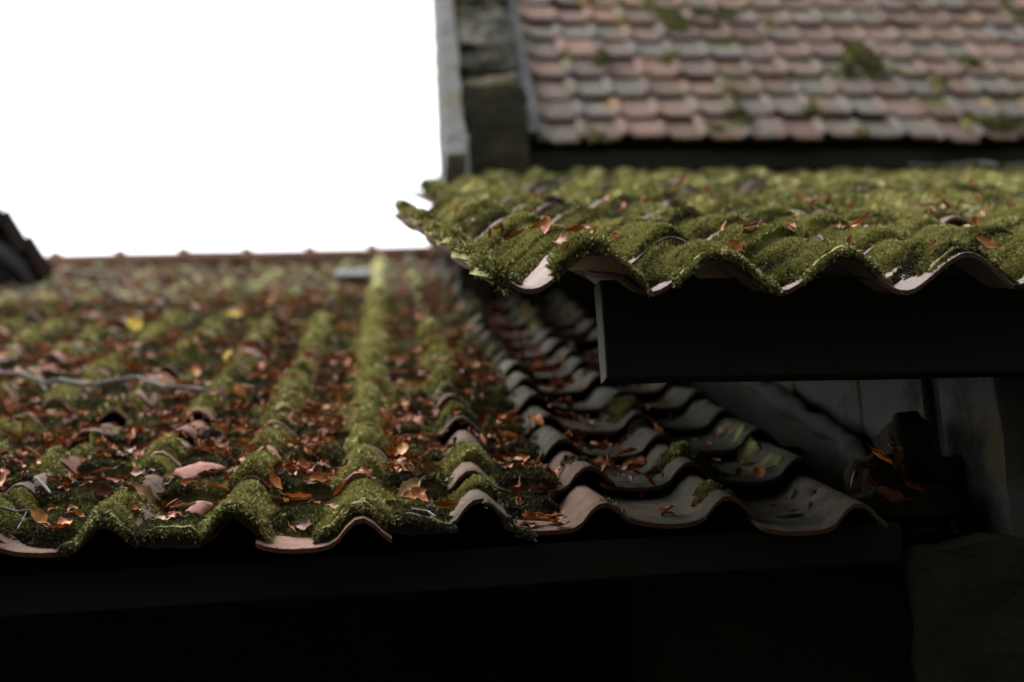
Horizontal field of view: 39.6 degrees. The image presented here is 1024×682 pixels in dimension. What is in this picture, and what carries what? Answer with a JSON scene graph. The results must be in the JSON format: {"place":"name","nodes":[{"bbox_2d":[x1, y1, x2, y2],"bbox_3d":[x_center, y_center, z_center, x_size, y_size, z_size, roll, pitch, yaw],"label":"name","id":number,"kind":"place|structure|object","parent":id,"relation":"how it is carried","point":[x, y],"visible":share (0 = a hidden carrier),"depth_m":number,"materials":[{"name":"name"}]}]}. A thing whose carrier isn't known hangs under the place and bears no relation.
{"place":"outdoors","nodes":[
{"label":"outdoors","id":0,"kind":"place"},
{"bbox_2d":[0,0,439,255],"label":"sky","id":1,"kind":"structure","parent":0,"point":[132,126],"materials":[{"name":"white"}]},
{"bbox_2d":[844,453,922,494],"bbox_3d":[0.705,0.265,2.702,0.139,0.104,0.106,-2,-14,-5],"label":"loose stone","id":2,"kind":"object","parent":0,"point":[881,472],"visible":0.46,"depth_m":2.66,"materials":[{"name":"stone"}]},
{"label":"ground","id":3,"kind":"structure","parent":0,"visible":0},
{"bbox_2d":[0,207,53,286],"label":"neighbouring house","id":4,"kind":"structure","parent":3,"relation":"on","point":[24,261],"depth_m":8.25,"materials":[{"name":"ceramic"}]},
{"bbox_2d":[0,243,921,681],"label":"open shed","id":5,"kind":"structure","parent":3,"relation":"on","point":[746,585],"depth_m":2.72,"materials":[{"name":"ceramic"}]},
{"bbox_2d":[30,508,48,523],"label":"fallen leaf","id":6,"kind":"object","parent":5,"relation":"on","point":[39,515],"visible":1,"depth_m":2.39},
{"bbox_2d":[129,503,143,509],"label":"fallen leaf","id":7,"kind":"object","parent":5,"relation":"on","point":[134,506],"visible":0.98,"depth_m":2.50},
{"bbox_2d":[296,519,311,529],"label":"fallen leaf","id":8,"kind":"object","parent":5,"relation":"on","point":[303,524],"visible":1,"depth_m":2.47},
{"bbox_2d":[389,461,413,472],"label":"fallen leaf","id":9,"kind":"object","parent":5,"relation":"on","point":[406,468],"visible":0.98,"depth_m":2.76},
{"bbox_2d":[0,254,813,559],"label":"moss","id":10,"kind":"object","parent":5,"relation":"on","point":[253,506],"visible":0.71,"depth_m":3.54,"materials":[{"name":"plant"}]},
{"bbox_2d":[0,468,9,485],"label":"fallen leaf","id":11,"kind":"object","parent":10,"relation":"on","point":[4,474],"visible":1,"depth_m":2.69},
{"bbox_2d":[0,506,35,529],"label":"twig","id":12,"kind":"object","parent":10,"relation":"on","point":[12,510],"visible":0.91,"depth_m":2.43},
{"bbox_2d":[11,459,26,467],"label":"fallen leaf","id":13,"kind":"object","parent":10,"relation":"on","point":[19,462],"visible":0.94,"depth_m":2.97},
{"bbox_2d":[26,447,40,456],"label":"fallen leaf","id":14,"kind":"object","parent":10,"relation":"on","point":[31,449],"visible":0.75,"depth_m":3.16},
{"bbox_2d":[34,476,52,494],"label":"twig","id":15,"kind":"object","parent":10,"relation":"on","point":[43,484],"visible":1,"depth_m":2.64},
{"bbox_2d":[42,523,67,529],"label":"fallen leaf","id":16,"kind":"object","parent":10,"relation":"on","point":[59,526],"visible":1,"depth_m":2.39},
{"bbox_2d":[58,517,72,523],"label":"fallen leaf","id":17,"kind":"object","parent":10,"relation":"on","point":[61,520],"visible":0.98,"depth_m":2.42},
{"bbox_2d":[62,411,76,423],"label":"fallen leaf","id":18,"kind":"object","parent":10,"relation":"on","point":[67,417],"visible":1,"depth_m":3.53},
{"bbox_2d":[63,504,81,510],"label":"fallen leaf","id":19,"kind":"object","parent":10,"relation":"on","point":[71,507],"visible":0.91,"depth_m":2.54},
{"bbox_2d":[69,474,84,478],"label":"fallen leaf","id":20,"kind":"object","parent":10,"relation":"on","point":[74,476],"visible":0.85,"depth_m":2.80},
{"bbox_2d":[80,476,105,480],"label":"fallen leaf","id":21,"kind":"object","parent":10,"relation":"on","point":[99,478],"visible":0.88,"depth_m":2.78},
{"bbox_2d":[95,434,105,443],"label":"fallen leaf","id":22,"kind":"object","parent":10,"relation":"on","point":[101,440],"visible":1,"depth_m":3.17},
{"bbox_2d":[89,482,114,495],"bbox_3d":[-0.754,0.275,2.630,0.054,0.025,0.019,14,-37,-13],"label":"fallen leaf","id":23,"kind":"object","parent":10,"relation":"on","point":[101,489],"visible":0.97,"depth_m":2.63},
{"bbox_2d":[90,447,116,452],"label":"fallen leaf","id":24,"kind":"object","parent":10,"relation":"on","point":[103,450],"visible":1,"depth_m":3.08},
{"bbox_2d":[90,466,117,472],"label":"fallen leaf","id":25,"kind":"object","parent":10,"relation":"on","point":[102,469],"visible":1,"depth_m":2.81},
{"bbox_2d":[0,370,219,391],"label":"twig","id":26,"kind":"object","parent":10,"relation":"on","point":[85,384],"visible":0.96,"depth_m":4.02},
{"bbox_2d":[103,449,127,456],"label":"fallen leaf","id":27,"kind":"object","parent":10,"relation":"on","point":[112,451],"visible":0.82,"depth_m":3.06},
{"bbox_2d":[119,466,132,483],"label":"fallen leaf","id":28,"kind":"object","parent":10,"relation":"on","point":[130,471],"visible":0.79,"depth_m":2.79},
{"bbox_2d":[125,427,138,444],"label":"fallen leaf","id":29,"kind":"object","parent":10,"relation":"on","point":[130,435],"visible":0.99,"depth_m":3.24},
{"bbox_2d":[122,468,145,477],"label":"fallen leaf","id":30,"kind":"object","parent":10,"relation":"on","point":[135,472],"visible":1,"depth_m":2.69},
{"bbox_2d":[127,316,142,329],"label":"fallen leaf","id":31,"kind":"object","parent":10,"relation":"on","point":[135,323],"visible":0.84,"depth_m":5.43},
{"bbox_2d":[126,477,155,505],"bbox_3d":[-0.662,0.267,2.540,0.018,0.031,0.075,-38,-67,22],"label":"fallen leaf","id":32,"kind":"object","parent":10,"relation":"on","point":[145,491],"visible":1,"depth_m":2.55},
{"bbox_2d":[136,409,154,416],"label":"fallen leaf","id":33,"kind":"object","parent":10,"relation":"on","point":[145,412],"visible":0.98,"depth_m":3.60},
{"bbox_2d":[147,511,181,519],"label":"fallen leaf","id":34,"kind":"object","parent":10,"relation":"on","point":[160,517],"visible":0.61,"depth_m":2.52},
{"bbox_2d":[161,500,172,511],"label":"fallen leaf","id":35,"kind":"object","parent":10,"relation":"on","point":[166,509],"visible":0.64,"depth_m":2.63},
{"bbox_2d":[170,501,195,507],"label":"fallen leaf","id":36,"kind":"object","parent":10,"relation":"on","point":[182,505],"visible":0.98,"depth_m":2.62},
{"bbox_2d":[181,445,207,450],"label":"fallen leaf","id":37,"kind":"object","parent":10,"relation":"on","point":[196,448],"visible":1,"depth_m":3.01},
{"bbox_2d":[173,462,225,478],"bbox_3d":[-0.631,0.260,2.838,0.058,0.012,0.116,16,18,30],"label":"tile shard","id":38,"kind":"object","parent":10,"relation":"on","point":[191,471],"visible":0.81,"depth_m":2.83,"materials":[{"name":"ceramic"}]},
{"bbox_2d":[186,501,213,514],"bbox_3d":[-0.576,0.309,2.610,0.032,0.012,0.058,18,26,13],"label":"tile shard","id":39,"kind":"object","parent":10,"relation":"on","point":[203,507],"visible":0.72,"depth_m":2.61,"materials":[{"name":"ceramic"}]},
{"bbox_2d":[203,480,230,490],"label":"fallen leaf","id":40,"kind":"object","parent":10,"relation":"on","point":[215,484],"visible":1,"depth_m":2.68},
{"bbox_2d":[222,345,234,362],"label":"fallen leaf","id":41,"kind":"object","parent":10,"relation":"on","point":[225,356],"visible":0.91,"depth_m":4.62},
{"bbox_2d":[225,310,244,316],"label":"fallen leaf","id":42,"kind":"object","parent":10,"relation":"on","point":[236,313],"visible":1,"depth_m":5.96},
{"bbox_2d":[246,424,260,433],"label":"fallen leaf","id":43,"kind":"object","parent":10,"relation":"on","point":[254,429],"visible":1,"depth_m":3.10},
{"bbox_2d":[266,472,275,490],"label":"fallen leaf","id":44,"kind":"object","parent":10,"relation":"on","point":[269,482],"visible":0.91,"depth_m":2.68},
{"bbox_2d":[268,468,281,489],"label":"fallen leaf","id":45,"kind":"object","parent":10,"relation":"on","point":[275,479],"visible":1,"depth_m":2.66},
{"bbox_2d":[273,457,284,474],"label":"fallen leaf","id":46,"kind":"object","parent":10,"relation":"on","point":[278,468],"visible":1,"depth_m":2.76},
{"bbox_2d":[285,466,302,471],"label":"fallen leaf","id":47,"kind":"object","parent":10,"relation":"on","point":[292,468],"visible":0.99,"depth_m":2.77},
{"bbox_2d":[279,490,311,499],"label":"fallen leaf","id":48,"kind":"object","parent":10,"relation":"on","point":[298,496],"visible":1,"depth_m":2.54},
{"bbox_2d":[282,438,311,444],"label":"fallen leaf","id":49,"kind":"object","parent":10,"relation":"on","point":[294,442],"visible":0.91,"depth_m":3.03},
{"bbox_2d":[313,441,321,454],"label":"fallen leaf","id":50,"kind":"object","parent":10,"relation":"on","point":[317,447],"visible":1,"depth_m":2.99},
{"bbox_2d":[313,466,322,473],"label":"fallen leaf","id":51,"kind":"object","parent":10,"relation":"on","point":[317,469],"visible":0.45,"depth_m":2.75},
{"bbox_2d":[333,479,347,495],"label":"fallen leaf","id":52,"kind":"object","parent":10,"relation":"on","point":[339,488],"visible":1,"depth_m":2.67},
{"bbox_2d":[356,465,374,477],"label":"fallen leaf","id":53,"kind":"object","parent":10,"relation":"on","point":[364,469],"visible":1,"depth_m":2.64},
{"bbox_2d":[379,405,388,422],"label":"fallen leaf","id":54,"kind":"object","parent":10,"relation":"on","point":[384,414],"visible":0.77,"depth_m":3.41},
{"bbox_2d":[380,420,393,431],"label":"fallen leaf","id":55,"kind":"object","parent":10,"relation":"on","point":[384,427],"visible":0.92,"depth_m":3.27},
{"bbox_2d":[387,444,400,455],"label":"fallen leaf","id":56,"kind":"object","parent":10,"relation":"on","point":[391,451],"visible":1,"depth_m":2.86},
{"bbox_2d":[397,436,409,442],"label":"fallen leaf","id":57,"kind":"object","parent":10,"relation":"on","point":[406,440],"visible":0.88,"depth_m":3.14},
{"bbox_2d":[397,476,424,498],"bbox_3d":[-0.187,0.269,2.634,0.072,0.030,0.017,-38,-33,-34],"label":"fallen leaf","id":58,"kind":"object","parent":10,"relation":"on","point":[412,482],"visible":0.74,"depth_m":2.63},
{"bbox_2d":[397,487,426,498],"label":"fallen leaf","id":59,"kind":"object","parent":10,"relation":"on","point":[408,493],"visible":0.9,"depth_m":2.58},
{"bbox_2d":[403,454,420,458],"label":"fallen leaf","id":60,"kind":"object","parent":10,"relation":"on","point":[410,456],"visible":0.94,"depth_m":2.92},
{"bbox_2d":[408,481,427,501],"bbox_3d":[-0.170,0.272,2.554,0.024,0.055,0.007,-20,-38,-50],"label":"fallen leaf","id":61,"kind":"object","parent":10,"relation":"on","point":[416,492],"visible":1,"depth_m":2.56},
{"bbox_2d":[412,508,435,516],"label":"twig","id":62,"kind":"object","parent":10,"relation":"on","point":[430,512],"visible":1,"depth_m":2.42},
{"bbox_2d":[413,432,439,435],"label":"fallen leaf","id":63,"kind":"object","parent":10,"relation":"on","point":[430,434],"visible":0.86,"depth_m":3.27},
{"bbox_2d":[433,499,463,505],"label":"fallen leaf","id":64,"kind":"object","parent":10,"relation":"on","point":[448,502],"visible":1,"depth_m":2.48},
{"bbox_2d":[446,437,456,448],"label":"fallen leaf","id":65,"kind":"object","parent":10,"relation":"on","point":[451,445],"visible":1,"depth_m":2.93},
{"bbox_2d":[479,414,487,424],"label":"fallen leaf","id":66,"kind":"object","parent":10,"relation":"on","point":[483,419],"visible":1,"depth_m":3.36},
{"bbox_2d":[490,424,498,433],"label":"fallen leaf","id":67,"kind":"object","parent":10,"relation":"on","point":[494,429],"visible":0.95,"depth_m":3.25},
{"bbox_2d":[495,433,505,447],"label":"fallen leaf","id":68,"kind":"object","parent":10,"relation":"on","point":[499,439],"visible":1,"depth_m":3.01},
{"bbox_2d":[0,167,1013,532],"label":"leaf litter","id":69,"kind":"object","parent":10,"relation":"on","point":[8,403],"visible":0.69,"depth_m":4.29,"materials":[{"name":"plant"}]},
{"bbox_2d":[304,443,318,458],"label":"fallen leaf","id":70,"kind":"object","parent":69,"relation":"on","point":[307,447],"visible":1,"depth_m":2.98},
{"bbox_2d":[499,430,520,437],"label":"fallen leaf","id":71,"kind":"object","parent":10,"relation":"on","point":[510,433],"visible":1,"depth_m":3.12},
{"bbox_2d":[509,477,521,492],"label":"fallen leaf","id":72,"kind":"object","parent":10,"relation":"on","point":[516,488],"visible":1,"depth_m":2.65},
{"bbox_2d":[527,483,546,490],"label":"fallen leaf","id":73,"kind":"object","parent":10,"relation":"on","point":[540,485],"visible":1,"depth_m":2.70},
{"label":"fallen leaf","id":74,"kind":"object","parent":10,"relation":"on","visible":0},
{"bbox_2d":[397,438,408,454],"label":"fallen leaf","id":75,"kind":"object","parent":74,"relation":"on","point":[402,448],"visible":0.99,"depth_m":2.89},
{"bbox_2d":[517,521,535,526],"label":"fallen leaf","id":76,"kind":"object","parent":5,"relation":"on","point":[527,524],"visible":0.94,"depth_m":2.48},
{"bbox_2d":[525,510,536,517],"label":"fallen leaf","id":77,"kind":"object","parent":5,"relation":"on","point":[528,514],"visible":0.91,"depth_m":2.50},
{"bbox_2d":[527,412,543,425],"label":"fallen leaf","id":78,"kind":"object","parent":5,"relation":"on","point":[536,418],"visible":1,"depth_m":3.33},
{"bbox_2d":[520,516,551,521],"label":"fallen leaf","id":79,"kind":"object","parent":5,"relation":"on","point":[537,518],"visible":0.87,"depth_m":2.50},
{"bbox_2d":[541,467,556,479],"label":"fallen leaf","id":80,"kind":"object","parent":5,"relation":"on","point":[550,471],"visible":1,"depth_m":2.75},
{"bbox_2d":[543,513,564,517],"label":"fallen leaf","id":81,"kind":"object","parent":5,"relation":"on","point":[554,515],"visible":0.85,"depth_m":2.52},
{"bbox_2d":[552,519,566,524],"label":"fallen leaf","id":82,"kind":"object","parent":5,"relation":"on","point":[556,522],"visible":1,"depth_m":2.47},
{"bbox_2d":[573,441,586,450],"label":"fallen leaf","id":83,"kind":"object","parent":5,"relation":"on","point":[578,445],"visible":1,"depth_m":2.99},
{"bbox_2d":[582,419,594,427],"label":"fallen leaf","id":84,"kind":"object","parent":5,"relation":"on","point":[591,423],"visible":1,"depth_m":3.40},
{"bbox_2d":[591,439,608,445],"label":"fallen leaf","id":85,"kind":"object","parent":5,"relation":"on","point":[595,443],"visible":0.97,"depth_m":3.13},
{"bbox_2d":[597,456,611,467],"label":"fallen leaf","id":86,"kind":"object","parent":5,"relation":"on","point":[603,461],"visible":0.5,"depth_m":2.99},
{"bbox_2d":[607,453,619,472],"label":"fallen leaf","id":87,"kind":"object","parent":5,"relation":"on","point":[611,462],"visible":1,"depth_m":2.84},
{"bbox_2d":[612,446,642,455],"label":"fallen leaf","id":88,"kind":"object","parent":5,"relation":"on","point":[630,449],"visible":1,"depth_m":3.04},
{"bbox_2d":[626,461,646,467],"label":"fallen leaf","id":89,"kind":"object","parent":5,"relation":"on","point":[639,465],"visible":1,"depth_m":2.88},
{"bbox_2d":[644,472,656,484],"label":"fallen leaf","id":90,"kind":"object","parent":5,"relation":"on","point":[649,478],"visible":1,"depth_m":2.75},
{"bbox_2d":[654,423,670,435],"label":"fallen leaf","id":91,"kind":"object","parent":5,"relation":"on","point":[659,429],"visible":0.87,"depth_m":3.22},
{"bbox_2d":[654,504,673,510],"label":"fallen leaf","id":92,"kind":"object","parent":5,"relation":"on","point":[668,507],"visible":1,"depth_m":2.53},
{"bbox_2d":[740,459,760,464],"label":"fallen leaf","id":93,"kind":"object","parent":5,"relation":"on","point":[748,462],"visible":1,"depth_m":2.88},
{"bbox_2d":[754,466,765,476],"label":"fallen leaf","id":94,"kind":"object","parent":5,"relation":"on","point":[759,471],"visible":1,"depth_m":2.77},
{"bbox_2d":[850,467,858,487],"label":"fallen leaf","id":95,"kind":"object","parent":5,"relation":"on","point":[854,475],"visible":0.99,"depth_m":2.59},
{"bbox_3d":[0.732,0.309,2.643,0.213,0.072,0.158,-2,-14,-5],"label":"loose stone","id":96,"kind":"object","parent":5,"relation":"on","visible":0},
{"bbox_2d":[864,476,877,487],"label":"fallen leaf","id":97,"kind":"object","parent":96,"relation":"on","point":[869,482],"visible":1,"depth_m":2.58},
{"bbox_2d":[854,461,876,468],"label":"fallen leaf","id":98,"kind":"object","parent":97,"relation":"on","point":[865,464],"visible":1,"depth_m":2.60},
{"bbox_2d":[868,442,892,463],"bbox_3d":[0.672,0.206,2.597,0.013,0.064,0.012,-17,-41,-40],"label":"fallen leaf","id":99,"kind":"object","parent":96,"relation":"on","point":[880,454],"visible":1,"depth_m":2.60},
{"bbox_2d":[872,486,913,501],"bbox_3d":[0.679,0.274,2.538,0.081,0.035,0.010,16,-55,-4],"label":"fallen leaf","id":100,"kind":"object","parent":96,"relation":"on","point":[894,495],"visible":1,"depth_m":2.54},
{"bbox_2d":[888,444,903,461],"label":"fallen leaf","id":101,"kind":"object","parent":96,"relation":"on","point":[897,452],"visible":0.99,"depth_m":2.62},
{"bbox_2d":[892,456,903,472],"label":"fallen leaf","id":102,"kind":"object","parent":96,"relation":"on","point":[897,465],"visible":1,"depth_m":2.58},
{"bbox_2d":[871,411,935,485],"bbox_3d":[0.765,0.231,2.738,0.106,0.194,0.109,-2,-14,-5],"label":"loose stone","id":103,"kind":"object","parent":96,"relation":"on","point":[911,433],"visible":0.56,"depth_m":2.71,"materials":[{"name":"stone"}]},
{"bbox_2d":[901,474,924,490],"bbox_3d":[0.719,0.258,2.558,0.013,0.049,0.010,-31,-32,-48],"label":"fallen leaf","id":104,"kind":"object","parent":96,"relation":"on","point":[910,484],"visible":1,"depth_m":2.56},
{"bbox_2d":[393,170,1023,681],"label":"outbuilding","id":105,"kind":"structure","parent":3,"relation":"on","point":[833,366],"depth_m":2.43,"materials":[{"name":"wood"}]},
{"bbox_2d":[393,165,1023,298],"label":"moss","id":106,"kind":"object","parent":105,"relation":"on","point":[777,255],"visible":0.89,"depth_m":3.17,"materials":[{"name":"plant"}]},
{"bbox_2d":[505,227,526,239],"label":"fallen leaf","id":107,"kind":"object","parent":106,"relation":"on","point":[515,233],"visible":1,"depth_m":2.68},
{"bbox_2d":[541,212,551,233],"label":"fallen leaf","id":108,"kind":"object","parent":106,"relation":"on","point":[546,221],"visible":1,"depth_m":2.57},
{"bbox_2d":[553,232,567,243],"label":"fallen leaf","id":109,"kind":"object","parent":106,"relation":"on","point":[561,238],"visible":1,"depth_m":2.28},
{"bbox_2d":[564,225,587,230],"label":"fallen leaf","id":110,"kind":"object","parent":106,"relation":"on","point":[575,228],"visible":1,"depth_m":2.27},
{"bbox_2d":[579,223,596,232],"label":"fallen leaf","id":111,"kind":"object","parent":106,"relation":"on","point":[588,225],"visible":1,"depth_m":2.28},
{"bbox_2d":[741,222,759,233],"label":"fallen leaf","id":112,"kind":"object","parent":106,"relation":"on","point":[750,230],"visible":1,"depth_m":2.67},
{"bbox_2d":[738,221,763,226],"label":"fallen leaf","id":113,"kind":"object","parent":106,"relation":"on","point":[748,224],"visible":1,"depth_m":2.71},
{"bbox_2d":[848,215,868,226],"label":"fallen leaf","id":114,"kind":"object","parent":106,"relation":"on","point":[863,217],"visible":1,"depth_m":2.82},
{"bbox_2d":[915,202,935,205],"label":"fallen leaf","id":115,"kind":"object","parent":106,"relation":"on","point":[925,204],"visible":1,"depth_m":3.48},
{"bbox_2d":[908,161,1023,178],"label":"twig","id":116,"kind":"object","parent":106,"relation":"on","point":[984,163],"visible":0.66,"depth_m":6.56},
{"bbox_2d":[975,235,1002,248],"bbox_3d":[0.803,-0.165,2.394,0.052,0.023,0.007,26,-40,10],"label":"fallen leaf","id":117,"kind":"object","parent":106,"relation":"on","point":[986,242],"visible":1,"depth_m":2.40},
{"bbox_2d":[928,237,937,250],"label":"fallen leaf","id":118,"kind":"object","parent":105,"relation":"on","point":[933,245],"visible":1,"depth_m":2.37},
{"bbox_2d":[432,0,1023,330],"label":"tiled house","id":119,"kind":"structure","parent":3,"relation":"on","point":[639,103],"depth_m":7.30,"materials":[{"name":"tile"}]},
{"bbox_2d":[531,0,1023,143],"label":"moss","id":120,"kind":"object","parent":119,"relation":"on","point":[858,56],"visible":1,"depth_m":7.56,"materials":[{"name":"plant"}]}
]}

